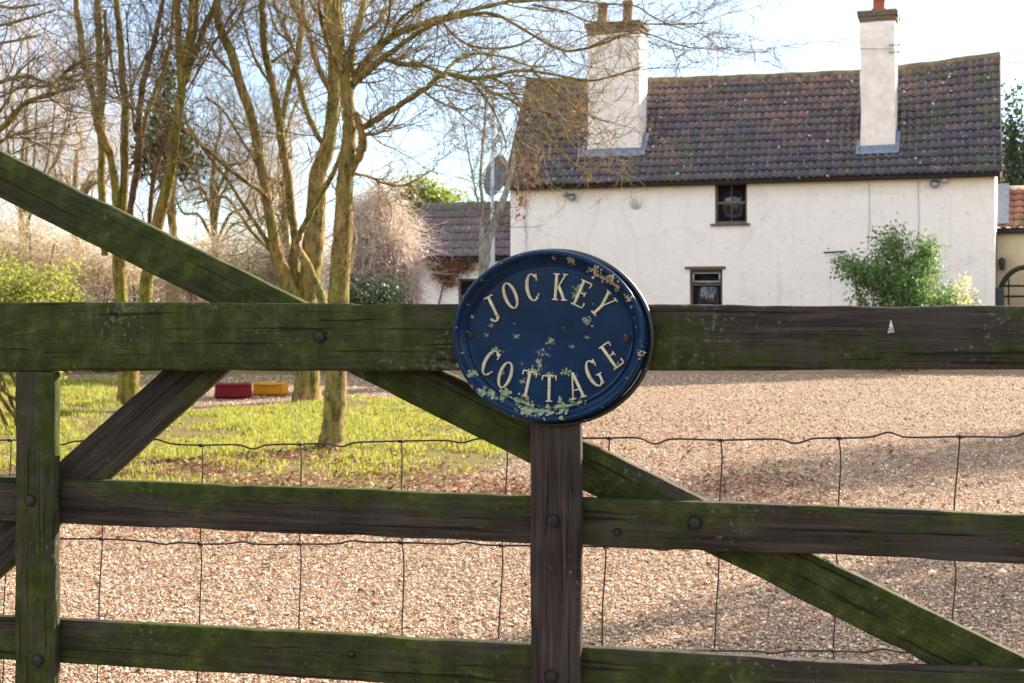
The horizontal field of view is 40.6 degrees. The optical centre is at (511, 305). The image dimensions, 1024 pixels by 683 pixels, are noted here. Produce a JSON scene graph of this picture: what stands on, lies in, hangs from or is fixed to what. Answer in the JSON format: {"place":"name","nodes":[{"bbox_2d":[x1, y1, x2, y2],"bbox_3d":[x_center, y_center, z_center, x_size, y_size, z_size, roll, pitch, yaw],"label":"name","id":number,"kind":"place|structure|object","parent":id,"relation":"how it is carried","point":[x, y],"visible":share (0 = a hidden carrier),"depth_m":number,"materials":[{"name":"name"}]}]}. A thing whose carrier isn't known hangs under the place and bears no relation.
{"place":"outdoors","nodes":[
{"label":"outdoors","id":0,"kind":"place"},
{"bbox_2d":[3,370,324,388],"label":"lawn","id":1,"kind":"structure","parent":0,"point":[233,373],"depth_m":26.12,"materials":[{"name":"plant"}]},
{"bbox_2d":[0,0,143,253],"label":"bare tree","id":2,"kind":"object","parent":1,"relation":"on","point":[26,157],"visible":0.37,"depth_m":37.59,"materials":[{"name":"brown plant"}]},
{"bbox_2d":[0,153,183,372],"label":"bare thicket","id":3,"kind":"object","parent":1,"relation":"on","point":[35,252],"visible":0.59,"depth_m":27.01,"materials":[{"name":"brown plant"}]},
{"bbox_2d":[127,199,325,302],"bbox_3d":[-6.303,-0.543,30.032,4.934,3.748,3.508,0,0,0],"label":"bare hedge bush","id":4,"kind":"object","parent":1,"relation":"on","point":[270,279],"visible":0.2,"depth_m":29.90,"materials":[{"name":"brown plant"}]},
{"bbox_2d":[0,380,517,489],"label":"lawn","id":5,"kind":"structure","parent":0,"point":[186,433],"depth_m":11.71,"materials":[{"name":"plant"}]},
{"bbox_2d":[0,230,94,426],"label":"laurel bush","id":6,"kind":"object","parent":5,"relation":"on","point":[15,289],"visible":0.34,"depth_m":14.55,"materials":[{"name":"green plant"}]},
{"bbox_2d":[0,0,193,191],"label":"overhanging tree","id":7,"kind":"object","parent":5,"relation":"on","point":[50,84],"visible":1,"depth_m":12.86,"materials":[{"name":"brown plant"}]},
{"bbox_2d":[2,375,282,404],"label":"lawn edge grass","id":8,"kind":"structure","parent":5,"relation":"on","point":[74,387],"depth_m":21.10,"materials":[{"name":"green plant"}]},
{"bbox_2d":[3,0,298,403],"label":"multi stemmed tree","id":9,"kind":"object","parent":5,"relation":"on","point":[128,385],"visible":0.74,"depth_m":18.17,"materials":[{"name":"brown plant"}]},
{"bbox_2d":[72,0,411,401],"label":"branching garden tree","id":10,"kind":"object","parent":5,"relation":"on","point":[292,276],"visible":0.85,"depth_m":18.57,"materials":[{"name":"brown plant"}]},
{"bbox_2d":[232,0,851,451],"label":"garden tree","id":11,"kind":"object","parent":5,"relation":"on","point":[350,78],"visible":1,"depth_m":12.08,"materials":[{"name":"brown plant"}]},
{"bbox_2d":[0,369,1023,682],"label":"gravel drive","id":12,"kind":"structure","parent":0,"point":[652,469],"depth_m":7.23,"materials":[{"name":"beige gravel"}]},
{"bbox_2d":[214,382,251,398],"bbox_3d":[-3.907,1.181,19.389,0.512,0.213,0.343,0,0,-8],"label":"play block","id":13,"kind":"object","parent":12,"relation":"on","point":[233,390],"depth_m":19.23,"materials":[{"name":"red plastic"}]},
{"bbox_2d":[253,382,287,394],"bbox_3d":[-3.503,1.197,20.053,0.463,0.182,0.343,0,0,4],"label":"play block","id":14,"kind":"object","parent":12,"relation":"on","point":[270,388],"depth_m":19.90,"materials":[{"name":"yellow plastic"}]},
{"bbox_2d":[297,137,467,303],"bbox_3d":[-2.658,-1.079,27.084,3.661,4.820,3.186,0,0,0],"label":"weeping bush","id":15,"kind":"object","parent":12,"relation":"on","point":[402,268],"visible":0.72,"depth_m":26.69,"materials":[{"name":"brown plant"}]},
{"bbox_2d":[349,268,415,304],"bbox_3d":[-2.614,0.312,25.517,1.774,1.998,1.550,0,0,0],"label":"dark evergreen bush","id":16,"kind":"object","parent":12,"relation":"on","point":[384,290],"visible":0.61,"depth_m":25.27,"materials":[{"name":"green plant"}]},
{"bbox_2d":[411,201,509,303],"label":"outbuilding","id":17,"kind":"structure","parent":12,"relation":"on","point":[457,219],"depth_m":36.08,"materials":[{"name":"grey concrete"}]},
{"bbox_2d":[417,252,478,303],"bbox_3d":[-1.674,-0.044,35.679,2.296,2.695,0.380,0,0,20],"label":"wall creeper","id":18,"kind":"object","parent":17,"relation":"attached to","point":[451,265],"depth_m":35.69,"materials":[{"name":"brown plant"}]},
{"bbox_2d":[459,279,475,303],"bbox_3d":[-1.074,-0.151,35.723,0.611,1.102,0.070,0,0,20],"label":"window","id":19,"kind":"structure","parent":17,"relation":"in","point":[466,283],"depth_m":35.77,"materials":[{"name":"black glass"}]},
{"bbox_2d":[435,72,560,276],"bbox_3d":[-0.604,-2.315,29.576,3.248,5.570,2.428,0,0,-44],"label":"slender pale tree","id":20,"kind":"object","parent":12,"relation":"on","point":[485,251],"visible":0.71,"depth_m":29.54,"materials":[{"name":"plant"}]},
{"bbox_2d":[490,18,512,266],"bbox_3d":[-0.218,-2.582,31.219,0.106,7.764,0.728,0,0,45],"label":"aerial pole","id":21,"kind":"object","parent":12,"relation":"on","point":[492,257],"visible":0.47,"depth_m":30.97,"materials":[{"name":"grey metal"}]},
{"bbox_2d":[484,155,507,195],"bbox_3d":[-0.429,-3.257,34.534,0.773,1.045,0.612,0,0,20],"label":"satellite dish","id":22,"kind":"object","parent":21,"relation":"attached to","point":[497,173],"visible":0.49,"depth_m":34.74,"materials":[{"name":"grey metal"}]},
{"bbox_2d":[0,407,1022,567],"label":"fallen leaves","id":23,"kind":"object","parent":12,"relation":"on","point":[496,490],"visible":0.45,"depth_m":10.37,"materials":[{"name":"brown plant"}]},
{"bbox_2d":[0,150,1023,682],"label":"field gate","id":24,"kind":"structure","parent":12,"relation":"on","point":[244,320],"depth_m":2.21,"materials":[{"name":"brown wood"}]},
{"bbox_2d":[0,431,1023,682],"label":"stock wire netting","id":25,"kind":"object","parent":24,"relation":"attached to","point":[300,543],"visible":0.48,"depth_m":2.24,"materials":[{"name":"grey metal"}]},
{"bbox_2d":[453,249,654,425],"bbox_3d":[0.060,0.049,2.130,0.319,0.275,0.029,0,0,16],"label":"house name sign","id":26,"kind":"object","parent":24,"relation":"attached to","point":[554,337],"visible":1,"depth_m":2.13,"materials":[{"name":"blue metal"}]},
{"bbox_2d":[503,0,1002,306],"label":"cottage","id":27,"kind":"structure","parent":12,"relation":"on","point":[774,191],"depth_m":31.98,"materials":[{"name":"paint"}]},
{"bbox_2d":[562,192,575,200],"bbox_3d":[1.371,-2.625,33.158,0.363,0.224,0.168,0,0,28],"label":"floodlight","id":28,"kind":"object","parent":27,"relation":"attached to","point":[570,196],"visible":0.91,"depth_m":33.09,"materials":[{"name":"black paint"}]},
{"bbox_2d":[629,196,641,208],"bbox_3d":[2.914,-2.445,32.639,0.310,0.310,0.089,0,0,20],"label":"wall vent","id":29,"kind":"object","parent":27,"relation":"attached to","point":[637,200],"depth_m":32.61,"materials":[{"name":"white plastic"}]},
{"bbox_2d":[691,269,721,304],"bbox_3d":[4.541,-0.173,32.204,0.771,1.350,0.110,0,0,20],"label":"window","id":30,"kind":"structure","parent":27,"relation":"in","point":[706,285],"depth_m":32.21,"materials":[{"name":"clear glass"}]},
{"bbox_2d":[710,184,749,225],"bbox_3d":[5.056,-2.350,31.953,0.909,0.996,0.230,0,0,20],"label":"window","id":31,"kind":"structure","parent":27,"relation":"in","point":[731,199],"depth_m":32.00,"materials":[{"name":"clear glass"}]},
{"bbox_2d":[824,251,845,252],"bbox_3d":[7.255,-1.208,31.029,0.502,0.056,0.138,0,0,20],"label":"wall bracket","id":32,"kind":"object","parent":27,"relation":"attached to","point":[835,252],"depth_m":30.97,"materials":[{"name":"metal"}]},
{"bbox_2d":[930,178,946,187],"bbox_3d":[9.335,-2.691,30.252,0.362,0.224,0.168,0,0,12],"label":"floodlight","id":33,"kind":"object","parent":27,"relation":"attached to","point":[934,183],"visible":1,"depth_m":30.21,"materials":[{"name":"white plastic"}]},
{"bbox_2d":[827,212,979,371],"bbox_3d":[7.800,-0.276,27.459,3.100,3.186,2.036,0,0,0],"label":"flowering shrub","id":34,"kind":"object","parent":12,"relation":"on","point":[900,285],"visible":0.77,"depth_m":27.26,"materials":[{"name":"green plant"}]},
{"bbox_2d":[995,265,1023,305],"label":"arched iron frame","id":35,"kind":"object","parent":12,"relation":"on","point":[999,295],"visible":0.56,"depth_m":30.38,"materials":[{"name":"black paint"}]},
{"bbox_2d":[997,183,1023,305],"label":"orange roofed extension","id":36,"kind":"object","parent":12,"relation":"on","point":[1010,213],"visible":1,"depth_m":31.37,"materials":[{"name":"paint"}]},
{"bbox_2d":[998,257,1005,270],"bbox_3d":[11.074,-0.950,31.283,0.150,0.300,0.214,0,0,-8],"label":"wall lantern","id":37,"kind":"object","parent":36,"relation":"attached to","point":[1001,262],"depth_m":31.21,"materials":[{"name":"black paint"}]},
{"bbox_2d":[1006,61,1023,73],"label":"roof aerial","id":38,"kind":"object","parent":36,"relation":"on","point":[1015,62],"visible":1,"depth_m":32.23,"materials":[{"name":"grey metal"}]},
{"bbox_2d":[0,0,1023,302],"label":"sky","id":39,"kind":"structure","parent":0,"point":[928,30],"materials":[{"name":"white"}]},
{"label":"ground","id":40,"kind":"structure","parent":0,"visible":0},
{"bbox_2d":[0,60,191,300],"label":"bare tree","id":41,"kind":"object","parent":40,"relation":"on","point":[86,182],"visible":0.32,"depth_m":42.09,"materials":[{"name":"brown plant"}]},
{"bbox_2d":[117,46,212,301],"bbox_3d":[-10.100,-3.130,40.006,3.216,8.868,2.228,0,0,-41],"label":"ivy clad tree","id":42,"kind":"object","parent":40,"relation":"on","point":[170,217],"visible":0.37,"depth_m":39.81,"materials":[{"name":"green plant"}]},
{"bbox_2d":[110,44,323,258],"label":"bare tree","id":43,"kind":"object","parent":40,"relation":"on","point":[212,207],"visible":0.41,"depth_m":41.54,"materials":[{"name":"brown plant"}]},
{"bbox_2d":[181,83,364,263],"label":"bare tree","id":44,"kind":"object","parent":40,"relation":"on","point":[286,223],"visible":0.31,"depth_m":43.91,"materials":[{"name":"brown plant"}]},
{"bbox_2d":[390,169,478,239],"bbox_3d":[-2.511,-1.323,39.998,3.244,5.254,2.082,0,0,44],"label":"round evergreen tree","id":45,"kind":"object","parent":40,"relation":"on","point":[435,195],"visible":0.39,"depth_m":39.78,"materials":[{"name":"green plant"}]},
{"bbox_2d":[0,193,1023,302],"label":"woodland","id":46,"kind":"object","parent":40,"relation":"on","point":[329,253],"visible":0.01,"depth_m":49.78,"materials":[{"name":"brown plant"}]},
{"bbox_2d":[1001,76,1023,227],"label":"conifer","id":47,"kind":"object","parent":40,"relation":"on","point":[1013,170],"visible":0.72,"depth_m":45.74,"materials":[{"name":"green plant"}]}
]}

